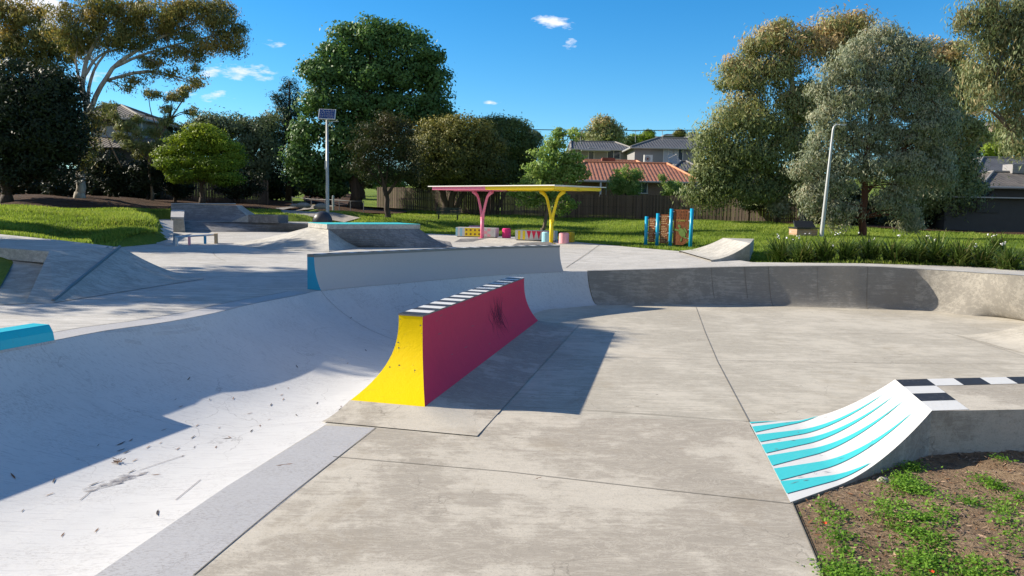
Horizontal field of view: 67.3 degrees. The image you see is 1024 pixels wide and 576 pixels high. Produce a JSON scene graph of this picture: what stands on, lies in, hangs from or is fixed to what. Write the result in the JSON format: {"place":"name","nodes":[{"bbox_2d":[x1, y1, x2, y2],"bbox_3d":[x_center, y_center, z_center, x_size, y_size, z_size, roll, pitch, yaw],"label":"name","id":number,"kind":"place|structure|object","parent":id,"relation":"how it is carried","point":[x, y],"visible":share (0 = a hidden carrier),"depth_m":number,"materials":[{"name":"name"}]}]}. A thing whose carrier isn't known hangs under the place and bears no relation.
{"place":"outdoors","nodes":[
{"label":"outdoors","id":0,"kind":"place"},
{"bbox_2d":[0,257,12,285],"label":"grass patch","id":1,"kind":"object","parent":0,"point":[5,265],"visible":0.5,"depth_m":14.01,"materials":[{"name":"green plant"}]},
{"bbox_2d":[0,260,43,304],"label":"ramp path","id":2,"kind":"structure","parent":0,"point":[18,283],"depth_m":12.89,"materials":[{"name":"beige concrete"}]},
{"bbox_2d":[0,207,158,244],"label":"rough grass","id":3,"kind":"structure","parent":0,"point":[114,220],"depth_m":28.78,"materials":[{"name":"green plant"}]},
{"bbox_2d":[0,192,315,209],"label":"mulch bed","id":4,"kind":"object","parent":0,"point":[88,201],"visible":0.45,"depth_m":45.16,"materials":[{"name":"brown soil"}]},
{"bbox_2d":[0,179,49,194],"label":"shrub","id":5,"kind":"object","parent":4,"relation":"on","point":[30,190],"visible":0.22,"depth_m":51.22,"materials":[{"name":"green plant"}]},
{"bbox_2d":[0,0,83,78],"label":"gum tree","id":6,"kind":"object","parent":4,"relation":"on","point":[14,39],"visible":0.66,"depth_m":51.74,"materials":[{"name":"green plant"}]},
{"bbox_2d":[0,52,107,202],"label":"shade tree","id":7,"kind":"object","parent":4,"relation":"on","point":[44,136],"visible":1,"depth_m":42.55,"materials":[{"name":"green plant"}]},
{"bbox_2d":[36,169,91,196],"bbox_3d":[-28.805,-6.697,49.676,3.555,2.274,2.151,2,6,5],"label":"shrub","id":8,"kind":"object","parent":4,"relation":"on","point":[62,190],"visible":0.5,"depth_m":49.18,"materials":[{"name":"green plant"}]},
{"bbox_2d":[86,149,137,196],"bbox_3d":[-26.057,-7.434,50.514,4.615,3.597,2.750,1,6,0],"label":"shrub","id":9,"kind":"object","parent":4,"relation":"on","point":[113,184],"visible":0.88,"depth_m":50.10,"materials":[{"name":"green plant"}]},
{"bbox_2d":[85,167,163,198],"bbox_3d":[-28.592,-7.726,56.562,6.918,3.443,3.181,1,6,0],"label":"shrub","id":10,"kind":"object","parent":4,"relation":"on","point":[96,191],"visible":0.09,"depth_m":56.02,"materials":[{"name":"green plant"}]},
{"bbox_2d":[29,0,256,197],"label":"gum tree","id":11,"kind":"object","parent":4,"relation":"on","point":[171,19],"visible":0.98,"depth_m":44.53,"materials":[{"name":"green plant"}]},
{"bbox_2d":[120,156,169,199],"bbox_3d":[-23.540,-7.046,50.201,3.699,3.344,2.750,1,6,0],"label":"shrub","id":12,"kind":"object","parent":4,"relation":"on","point":[138,181],"visible":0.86,"depth_m":49.61,"materials":[{"name":"green plant"}]},
{"bbox_2d":[98,76,205,199],"bbox_3d":[-23.013,-9.404,49.369,7.035,8.204,2.321,1,6,0],"label":"slender gum","id":13,"kind":"object","parent":4,"relation":"on","point":[153,132],"visible":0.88,"depth_m":49.07,"materials":[{"name":"green plant"}]},
{"bbox_2d":[158,177,198,201],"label":"shrub","id":14,"kind":"object","parent":4,"relation":"on","point":[176,191],"visible":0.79,"depth_m":51.19,"materials":[{"name":"green plant"}]},
{"bbox_2d":[166,118,197,145],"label":"grey green tree","id":15,"kind":"object","parent":4,"relation":"on","point":[172,130],"visible":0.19,"depth_m":64.51,"materials":[{"name":"green plant"}]},
{"bbox_2d":[144,121,253,202],"bbox_3d":[-19.346,-7.541,47.498,6.836,5.496,3.273,1,6,0],"label":"rounded tree","id":16,"kind":"object","parent":4,"relation":"on","point":[180,161],"visible":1,"depth_m":46.85,"materials":[{"name":"green plant"}]},
{"bbox_2d":[188,104,290,180],"bbox_3d":[-21.875,-10.921,62.330,8.400,8.406,5.450,1,6,0],"label":"grey green tree","id":17,"kind":"object","parent":4,"relation":"on","point":[258,134],"visible":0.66,"depth_m":61.47,"materials":[{"name":"green plant"}]},
{"bbox_2d":[210,168,268,202],"bbox_3d":[-19.869,-7.517,56.511,4.086,3.210,2.574,1,6,0],"label":"shrub","id":18,"kind":"object","parent":4,"relation":"on","point":[240,190],"visible":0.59,"depth_m":56.20,"materials":[{"name":"green plant"}]},
{"bbox_2d":[156,220,172,245],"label":"side path","id":19,"kind":"structure","parent":0,"point":[167,228],"depth_m":30.74,"materials":[{"name":"concrete"}]},
{"bbox_2d":[159,219,307,223],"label":"platform","id":20,"kind":"structure","parent":0,"point":[230,221],"depth_m":41.08,"materials":[{"name":"concrete"}]},
{"bbox_2d":[171,203,254,220],"bbox_3d":[-15.993,-4.031,41.944,5.340,1.204,2.400,1,6,0],"label":"quarter pipe","id":21,"kind":"object","parent":20,"relation":"on","point":[194,212],"visible":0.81,"depth_m":41.75,"materials":[{"name":"concrete"}]},
{"bbox_2d":[231,214,287,222],"bbox_3d":[-13.512,-3.688,40.733,3.794,0.400,1.823,4,7,26],"label":"wedge box","id":22,"kind":"object","parent":20,"relation":"on","point":[259,218],"visible":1,"depth_m":39.72,"materials":[{"name":"concrete"}]},
{"bbox_2d":[0,271,595,575],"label":"bowl bank","id":23,"kind":"structure","parent":0,"point":[68,405],"depth_m":8.31,"materials":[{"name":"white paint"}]},
{"bbox_2d":[0,323,55,352],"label":"teal ledge","id":24,"kind":"object","parent":23,"relation":"on","point":[13,338],"visible":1,"depth_m":8.26,"materials":[{"name":"paint"}]},
{"bbox_2d":[80,455,200,499],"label":"skid marks","id":25,"kind":"object","parent":23,"relation":"on","point":[121,479],"visible":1,"depth_m":6.64,"materials":[{"name":"rubber"}]},
{"bbox_2d":[193,266,1012,574],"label":"slab joint","id":26,"kind":"object","parent":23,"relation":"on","point":[595,410],"visible":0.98,"depth_m":7.18,"materials":[{"name":"grey concrete"}]},
{"bbox_2d":[303,194,350,204],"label":"shaded dirt","id":27,"kind":"structure","parent":0,"point":[336,200],"depth_m":73.95,"materials":[{"name":"soil"}]},
{"bbox_2d":[277,205,401,221],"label":"gravel path","id":28,"kind":"structure","parent":0,"point":[339,217],"depth_m":45.23,"materials":[{"name":"grey gravel"}]},
{"bbox_2d":[318,109,338,211],"bbox_3d":[-10.826,-7.391,45.507,1.158,6.328,0.739,0,6,-9],"label":"solar lamp","id":29,"kind":"object","parent":28,"relation":"on","point":[328,114],"visible":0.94,"depth_m":45.35,"materials":[{"name":"metal"}]},
{"bbox_2d":[314,205,413,213],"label":"dirt clearing","id":30,"kind":"structure","parent":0,"point":[366,210],"depth_m":56.55,"materials":[{"name":"brown soil"}]},
{"bbox_2d":[193,415,821,575],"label":"slab","id":31,"kind":"structure","parent":0,"point":[351,515],"depth_m":6.11,"materials":[{"name":"beige concrete"}]},
{"bbox_2d":[0,179,1023,302],"bbox_3d":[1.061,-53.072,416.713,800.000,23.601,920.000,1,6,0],"label":"ground","id":32,"kind":"structure","parent":0,"point":[148,238],"depth_m":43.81,"materials":[{"name":"green plant"}]},
{"bbox_2d":[79,104,183,191],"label":"two storey house","id":33,"kind":"structure","parent":32,"relation":"on","point":[127,110],"depth_m":59.04,"materials":[{"name":"grey tile"}]},
{"bbox_2d":[57,169,268,203],"bbox_3d":[-32.350,-7.819,58.599,26.995,2.627,2.110,1,6,0],"label":"paling fence","id":34,"kind":"object","parent":32,"relation":"on","point":[260,199],"visible":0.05,"depth_m":58.95,"materials":[{"name":"brown wood"}]},
{"bbox_2d":[254,177,285,200],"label":"shrub","id":35,"kind":"object","parent":32,"relation":"on","point":[277,193],"visible":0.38,"depth_m":65.16,"materials":[{"name":"green plant"}]},
{"bbox_2d":[262,76,321,200],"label":"conifer","id":36,"kind":"object","parent":32,"relation":"on","point":[286,104],"visible":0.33,"depth_m":63.74,"materials":[{"name":"green plant"}]},
{"bbox_2d":[271,11,460,207],"bbox_3d":[-10.941,-13.372,58.918,14.508,14.976,5.719,1,6,0],"label":"broadleaf tree","id":37,"kind":"object","parent":32,"relation":"on","point":[377,45],"visible":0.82,"depth_m":57.94,"materials":[{"name":"green plant"}]},
{"bbox_2d":[348,161,406,198],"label":"broadleaf tree","id":38,"kind":"object","parent":32,"relation":"on","point":[375,185],"visible":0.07,"depth_m":82.85,"materials":[{"name":"green plant"}]},
{"bbox_2d":[340,107,429,217],"bbox_3d":[-7.695,-7.510,47.538,6.286,7.221,3.322,2,6,8],"label":"reddish tree","id":39,"kind":"object","parent":32,"relation":"on","point":[378,157],"visible":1,"depth_m":47.21,"materials":[{"name":"green plant"}]},
{"bbox_2d":[377,187,500,214],"bbox_3d":[-6.240,-6.903,61.074,13.952,2.243,0.306,6,8,40],"label":"paling fence","id":40,"kind":"object","parent":32,"relation":"on","point":[427,200],"visible":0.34,"depth_m":61.04,"materials":[{"name":"brown wood"}]},
{"bbox_2d":[436,207,460,219],"bbox_3d":[-4.218,-4.857,50.836,1.620,0.930,0.610,1,6,0],"label":"park bench","id":41,"kind":"object","parent":32,"relation":"on","point":[453,211],"visible":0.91,"depth_m":51.04,"materials":[{"name":"brown wood"}]},
{"bbox_2d":[406,109,516,210],"bbox_3d":[-3.836,-8.880,55.546,8.316,7.833,5.412,1,6,0],"label":"round crown tree","id":42,"kind":"object","parent":32,"relation":"on","point":[463,151],"visible":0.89,"depth_m":54.31,"materials":[{"name":"green plant"}]},
{"bbox_2d":[476,110,547,209],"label":"round crown tree","id":43,"kind":"object","parent":32,"relation":"on","point":[516,132],"visible":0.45,"depth_m":58.25,"materials":[{"name":"green plant"}]},
{"bbox_2d":[504,126,592,229],"bbox_3d":[2.042,-5.798,42.075,4.943,6.166,2.627,1,6,0],"label":"young tree","id":44,"kind":"object","parent":32,"relation":"on","point":[547,169],"visible":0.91,"depth_m":41.73,"materials":[{"name":"green plant"}]},
{"bbox_2d":[500,191,683,218],"bbox_3d":[5.628,-5.822,55.006,13.110,1.977,1.218,3,6,15],"label":"paling fence","id":45,"kind":"object","parent":32,"relation":"on","point":[657,202],"visible":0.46,"depth_m":54.94,"materials":[{"name":"brown wood"}]},
{"bbox_2d":[566,140,629,159],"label":"grey house","id":46,"kind":"structure","parent":32,"relation":"on","point":[599,149],"depth_m":84.92,"materials":[{"name":"grey tile"}]},
{"bbox_2d":[582,113,628,143],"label":"hill tree","id":47,"kind":"object","parent":32,"relation":"on","point":[605,126],"visible":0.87,"depth_m":109.19,"materials":[{"name":"green plant"}]},
{"bbox_2d":[604,164,645,206],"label":"tree","id":48,"kind":"object","parent":32,"relation":"on","point":[628,184],"visible":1,"depth_m":57.54,"materials":[{"name":"green plant"}]},
{"bbox_2d":[557,161,697,213],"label":"brick house","id":49,"kind":"structure","parent":32,"relation":"on","point":[602,171],"depth_m":62.16,"materials":[{"name":"ceramic"}]},
{"bbox_2d":[629,129,654,143],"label":"hill tree","id":50,"kind":"object","parent":32,"relation":"on","point":[642,137],"visible":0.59,"depth_m":122.44,"materials":[{"name":"green plant"}]},
{"bbox_2d":[621,137,704,191],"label":"grey house","id":51,"kind":"structure","parent":32,"relation":"on","point":[659,149],"depth_m":78.99,"materials":[{"name":"grey tile"}]},
{"bbox_2d":[644,208,693,246],"bbox_3d":[6.124,-2.257,30.201,1.994,1.752,0.183,5,7,32],"label":"playground climbing equipment","id":52,"kind":"object","parent":32,"relation":"on","point":[682,228],"visible":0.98,"depth_m":30.06,"materials":[{"name":"metal"}]},
{"bbox_2d":[657,173,687,205],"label":"tree","id":53,"kind":"object","parent":32,"relation":"on","point":[668,188],"visible":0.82,"depth_m":56.63,"materials":[{"name":"green plant"}]},
{"bbox_2d":[672,160,697,191],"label":"lean to","id":54,"kind":"object","parent":32,"relation":"on","point":[684,163],"visible":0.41,"depth_m":73.81,"materials":[{"name":"grey metal"}]},
{"bbox_2d":[685,196,833,223],"bbox_3d":[15.882,-5.080,50.225,9.545,1.902,0.436,5,7,33],"label":"paling fence","id":55,"kind":"object","parent":32,"relation":"on","point":[737,215],"visible":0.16,"depth_m":51.01,"materials":[{"name":"brown wood"}]},
{"bbox_2d":[756,190,795,221],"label":"shrub","id":56,"kind":"object","parent":32,"relation":"on","point":[781,208],"visible":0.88,"depth_m":45.84,"materials":[{"name":"green plant"}]},
{"bbox_2d":[779,233,822,262],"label":"strappy plant","id":57,"kind":"object","parent":32,"relation":"on","point":[802,256],"visible":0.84,"depth_m":21.47,"materials":[{"name":"green plant"}]},
{"bbox_2d":[788,221,818,236],"bbox_3d":[12.635,-2.424,33.385,1.000,0.970,0.820,1,6,-6],"label":"brick barbecue","id":58,"kind":"object","parent":32,"relation":"on","point":[802,228],"visible":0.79,"depth_m":33.09,"materials":[{"name":"brick"}]},
{"bbox_2d":[807,234,848,261],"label":"strappy plant","id":59,"kind":"object","parent":32,"relation":"on","point":[827,254],"visible":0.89,"depth_m":21.35,"materials":[{"name":"green plant"}]},
{"bbox_2d":[819,124,846,237],"bbox_3d":[13.605,-4.431,32.666,0.816,5.003,0.213,1,6,0],"label":"path lamp","id":60,"kind":"object","parent":32,"relation":"on","point":[822,226],"visible":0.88,"depth_m":32.64,"materials":[{"name":"metal"}]},
{"bbox_2d":[828,231,872,260],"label":"strappy plant","id":61,"kind":"object","parent":32,"relation":"on","point":[849,252],"visible":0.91,"depth_m":21.21,"materials":[{"name":"green plant"}]},
{"bbox_2d":[855,232,891,260],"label":"strappy plant","id":62,"kind":"object","parent":32,"relation":"on","point":[869,249],"visible":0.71,"depth_m":21.27,"materials":[{"name":"green plant"}]},
{"bbox_2d":[782,15,977,236],"bbox_3d":[16.776,-7.183,35.491,8.684,10.547,3.758,1,6,0],"label":"grey gum","id":63,"kind":"object","parent":32,"relation":"on","point":[906,89],"visible":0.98,"depth_m":35.02,"materials":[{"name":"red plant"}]},
{"bbox_2d":[873,234,920,262],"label":"strappy plant","id":64,"kind":"object","parent":32,"relation":"on","point":[895,254],"visible":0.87,"depth_m":21.02,"materials":[{"name":"green plant"}]},
{"bbox_2d":[937,236,993,265],"bbox_3d":[12.069,-1.034,20.739,1.753,0.863,1.717,-3,7,-33],"label":"strappy plant","id":65,"kind":"object","parent":32,"relation":"on","point":[961,259],"visible":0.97,"depth_m":20.53,"materials":[{"name":"green plant"}]},
{"bbox_2d":[929,196,1023,231],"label":"carport","id":66,"kind":"object","parent":32,"relation":"on","point":[1005,214],"visible":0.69,"depth_m":43.77,"materials":[{"name":"metal"}]},
{"bbox_2d":[940,0,1023,170],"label":"gum tree","id":67,"kind":"object","parent":32,"relation":"on","point":[996,78],"visible":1,"depth_m":22.23,"materials":[{"name":"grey plant"}]},
{"bbox_2d":[963,238,1011,267],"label":"strappy plant","id":68,"kind":"object","parent":32,"relation":"on","point":[980,260],"visible":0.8,"depth_m":20.34,"materials":[{"name":"green plant"}]},
{"bbox_2d":[979,142,1005,156],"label":"hill tree","id":69,"kind":"object","parent":32,"relation":"on","point":[989,150],"visible":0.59,"depth_m":97.99,"materials":[{"name":"green plant"}]},
{"bbox_2d":[980,230,1012,252],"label":"strappy plant","id":70,"kind":"object","parent":32,"relation":"on","point":[992,241],"visible":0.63,"depth_m":24.87,"materials":[{"name":"green plant"}]},
{"bbox_2d":[972,156,1023,172],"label":"bungalow","id":71,"kind":"object","parent":32,"relation":"on","point":[993,164],"visible":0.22,"depth_m":60.20,"materials":[{"name":"grey tile"}]},
{"bbox_2d":[980,170,1023,196],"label":"bungalow","id":72,"kind":"object","parent":32,"relation":"on","point":[1011,185],"visible":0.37,"depth_m":49.77,"materials":[{"name":"grey tile"}]},
{"bbox_2d":[1002,164,1023,173],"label":"roof cooler","id":73,"kind":"object","parent":72,"relation":"on","point":[1014,168],"visible":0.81,"depth_m":52.03,"materials":[{"name":"white metal"}]},
{"bbox_2d":[985,238,1023,269],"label":"strappy plant","id":74,"kind":"object","parent":32,"relation":"on","point":[1005,258],"visible":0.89,"depth_m":19.62,"materials":[{"name":"green plant"}]},
{"bbox_2d":[0,231,1023,339],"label":"concrete deck","id":75,"kind":"structure","parent":0,"point":[235,272],"depth_m":18.61,"materials":[{"name":"grey concrete"}]},
{"bbox_2d":[0,234,201,303],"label":"corner hip","id":76,"kind":"object","parent":75,"relation":"on","point":[70,270],"visible":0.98,"depth_m":14.30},
{"bbox_2d":[171,210,184,231],"bbox_3d":[-16.686,-3.357,38.455,0.673,1.023,4.344,-2,7,-24],"label":"hubba ledge","id":77,"kind":"object","parent":75,"relation":"on","point":[177,217],"visible":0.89,"depth_m":36.64,"materials":[{"name":"grey concrete"}]},
{"bbox_2d":[53,291,308,339],"bbox_3d":[-5.737,0.743,6.936,0.611,0.001,14.040,3,6,17],"label":"coping band","id":78,"kind":"object","parent":75,"relation":"on","point":[148,321],"visible":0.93,"depth_m":10.39,"materials":[{"name":"paint"}]},
{"bbox_2d":[174,233,217,245],"bbox_3d":[-10.990,-1.694,27.064,0.294,0.380,2.566,2,6,10],"label":"grind rail","id":79,"kind":"object","parent":75,"relation":"on","point":[215,235],"visible":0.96,"depth_m":27.01,"materials":[{"name":"grey metal"}]},
{"bbox_2d":[185,221,307,231],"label":"platform bank","id":80,"kind":"structure","parent":75,"relation":"on","point":[203,226],"depth_m":39.43,"materials":[{"name":"concrete"}]},
{"bbox_2d":[234,222,452,251],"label":"pyramid ramp","id":81,"kind":"structure","parent":75,"relation":"on","point":[325,236],"depth_m":27.33,"materials":[{"name":"grey concrete"}]},
{"bbox_2d":[313,211,331,221],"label":"steel dome","id":82,"kind":"structure","parent":81,"relation":"on","point":[321,216],"depth_m":39.70,"materials":[{"name":"metal"}]},
{"bbox_2d":[307,245,563,290],"bbox_3d":[-1.322,-0.525,16.569,0.665,0.640,7.039,7,8,42],"label":"wall ride","id":83,"kind":"object","parent":75,"relation":"on","point":[330,271],"depth_m":16.03,"materials":[{"name":"grey paint"}]},
{"bbox_2d":[456,227,498,237],"bbox_3d":[-1.713,-2.743,37.935,2.043,0.470,0.610,3,6,16],"label":"painted bench","id":84,"kind":"object","parent":75,"relation":"on","point":[475,232],"visible":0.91,"depth_m":37.68,"materials":[{"name":"multicoloured paint"}]},
{"bbox_2d":[455,238,556,245],"bbox_3d":[-0.484,-1.970,32.705,4.341,0.100,3.186,7,8,43],"label":"manual pad","id":85,"kind":"object","parent":75,"relation":"on","point":[500,241],"visible":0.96,"depth_m":32.55,"materials":[{"name":"concrete"}]},
{"bbox_2d":[428,185,605,243],"bbox_3d":[-0.063,-3.340,34.612,3.000,2.432,8.702,-4,8,-41],"label":"park shelter","id":86,"kind":"object","parent":75,"relation":"on","point":[541,189],"visible":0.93,"depth_m":32.68,"materials":[{"name":"pink paint"}]},
{"bbox_2d":[515,230,557,240],"bbox_3d":[1.120,-2.415,35.408,1.860,0.470,0.604,3,6,15],"label":"painted bench","id":87,"kind":"object","parent":75,"relation":"on","point":[530,235],"visible":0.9,"depth_m":35.19,"materials":[{"name":"multicoloured paint"}]},
{"bbox_2d":[679,238,753,261],"bbox_3d":[6.986,-1.078,24.287,2.579,0.825,4.644,1,6,0],"label":"quarter kicker","id":88,"kind":"object","parent":75,"relation":"on","point":[727,249],"visible":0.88,"depth_m":23.73,"materials":[{"name":"grey concrete"}]},
{"bbox_2d":[2,0,1023,184],"label":"sky","id":89,"kind":"structure","parent":0,"point":[562,63],"materials":[{"name":"blue"}]},
{"bbox_2d":[258,305,1023,466],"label":"bowl floor","id":90,"kind":"structure","parent":0,"point":[824,350],"depth_m":12.45,"materials":[{"name":"beige concrete"}]},
{"bbox_2d":[95,426,373,575],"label":"painted strip","id":91,"kind":"object","parent":90,"relation":"on","point":[193,541],"visible":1,"depth_m":5.95,"materials":[{"name":"paint"}]},
{"bbox_2d":[323,277,578,435],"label":"spine ramp","id":92,"kind":"structure","parent":90,"relation":"on","point":[470,362],"depth_m":9.86,"materials":[{"name":"yellow paint"}]},
{"bbox_2d":[749,377,1023,503],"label":"striped kicker","id":93,"kind":"object","parent":90,"relation":"on","point":[889,425],"visible":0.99,"depth_m":7.79,"materials":[{"name":"white paint"}]},
{"bbox_2d":[960,326,1023,352],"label":"bank","id":94,"kind":"structure","parent":90,"relation":"on","point":[1012,339],"depth_m":14.78,"materials":[{"name":"beige concrete"}]},
{"bbox_2d":[587,266,1023,320],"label":"bowl wall","id":95,"kind":"structure","parent":0,"point":[962,293],"depth_m":19.31,"materials":[{"name":"grey concrete"}]},
{"bbox_2d":[785,221,1023,234],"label":"bark ground","id":96,"kind":"structure","parent":0,"point":[938,229],"depth_m":42.27,"materials":[{"name":"brown soil"}]},
{"bbox_2d":[670,0,884,220],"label":"gum tree","id":97,"kind":"object","parent":96,"relation":"on","point":[752,75],"visible":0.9,"depth_m":44.84,"materials":[{"name":"green plant"}]},
{"bbox_2d":[836,197,888,224],"bbox_3d":[22.057,-4.450,47.718,5.383,2.598,2.806,0,6,-11],"label":"shrub","id":98,"kind":"object","parent":96,"relation":"on","point":[869,220],"visible":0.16,"depth_m":47.09,"materials":[{"name":"green plant"}]},
{"bbox_2d":[870,212,922,225],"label":"shrub","id":99,"kind":"object","parent":96,"relation":"on","point":[882,221],"visible":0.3,"depth_m":43.46,"materials":[{"name":"green plant"}]},
{"bbox_2d":[868,141,993,213],"bbox_3d":[25.288,-6.341,47.123,7.435,6.640,4.256,1,6,0],"label":"gum tree","id":100,"kind":"object","parent":96,"relation":"on","point":[873,200],"visible":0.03,"depth_m":46.51,"materials":[{"name":"green plant"}]},
{"bbox_2d":[879,31,999,224],"bbox_3d":[24.730,-8.641,44.197,6.739,11.868,5.108,1,6,0],"label":"gum tree","id":101,"kind":"object","parent":96,"relation":"on","point":[952,55],"visible":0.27,"depth_m":43.38,"materials":[{"name":"green plant"}]},
{"bbox_2d":[794,450,1023,575],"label":"bare soil","id":102,"kind":"structure","parent":0,"point":[1002,474],"depth_m":6.12,"materials":[{"name":"brown soil"}]},
{"bbox_2d":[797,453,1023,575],"bbox_3d":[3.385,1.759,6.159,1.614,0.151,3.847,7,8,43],"label":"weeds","id":103,"kind":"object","parent":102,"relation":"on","point":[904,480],"visible":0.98,"depth_m":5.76,"materials":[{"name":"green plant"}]},
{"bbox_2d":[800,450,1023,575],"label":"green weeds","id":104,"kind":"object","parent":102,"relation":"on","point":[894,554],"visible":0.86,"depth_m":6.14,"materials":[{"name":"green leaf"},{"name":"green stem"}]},
{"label":"planting bed","id":105,"kind":"structure","parent":0,"visible":0},
{"bbox_2d":[748,233,796,262],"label":"strappy plant","id":106,"kind":"object","parent":105,"relation":"on","point":[775,254],"visible":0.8,"depth_m":22.11,"materials":[{"name":"green plant"}]},
{"bbox_2d":[892,236,941,263],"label":"strappy plant","id":107,"kind":"object","parent":105,"relation":"on","point":[914,257],"visible":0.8,"depth_m":21.00,"materials":[{"name":"green plant"}]},
{"bbox_2d":[910,230,972,264],"bbox_3d":[11.587,-1.155,21.020,1.868,1.002,2.065,1,6,0],"label":"strappy plant","id":108,"kind":"object","parent":105,"relation":"on","point":[935,251],"visible":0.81,"depth_m":20.96,"materials":[{"name":"green plant"}]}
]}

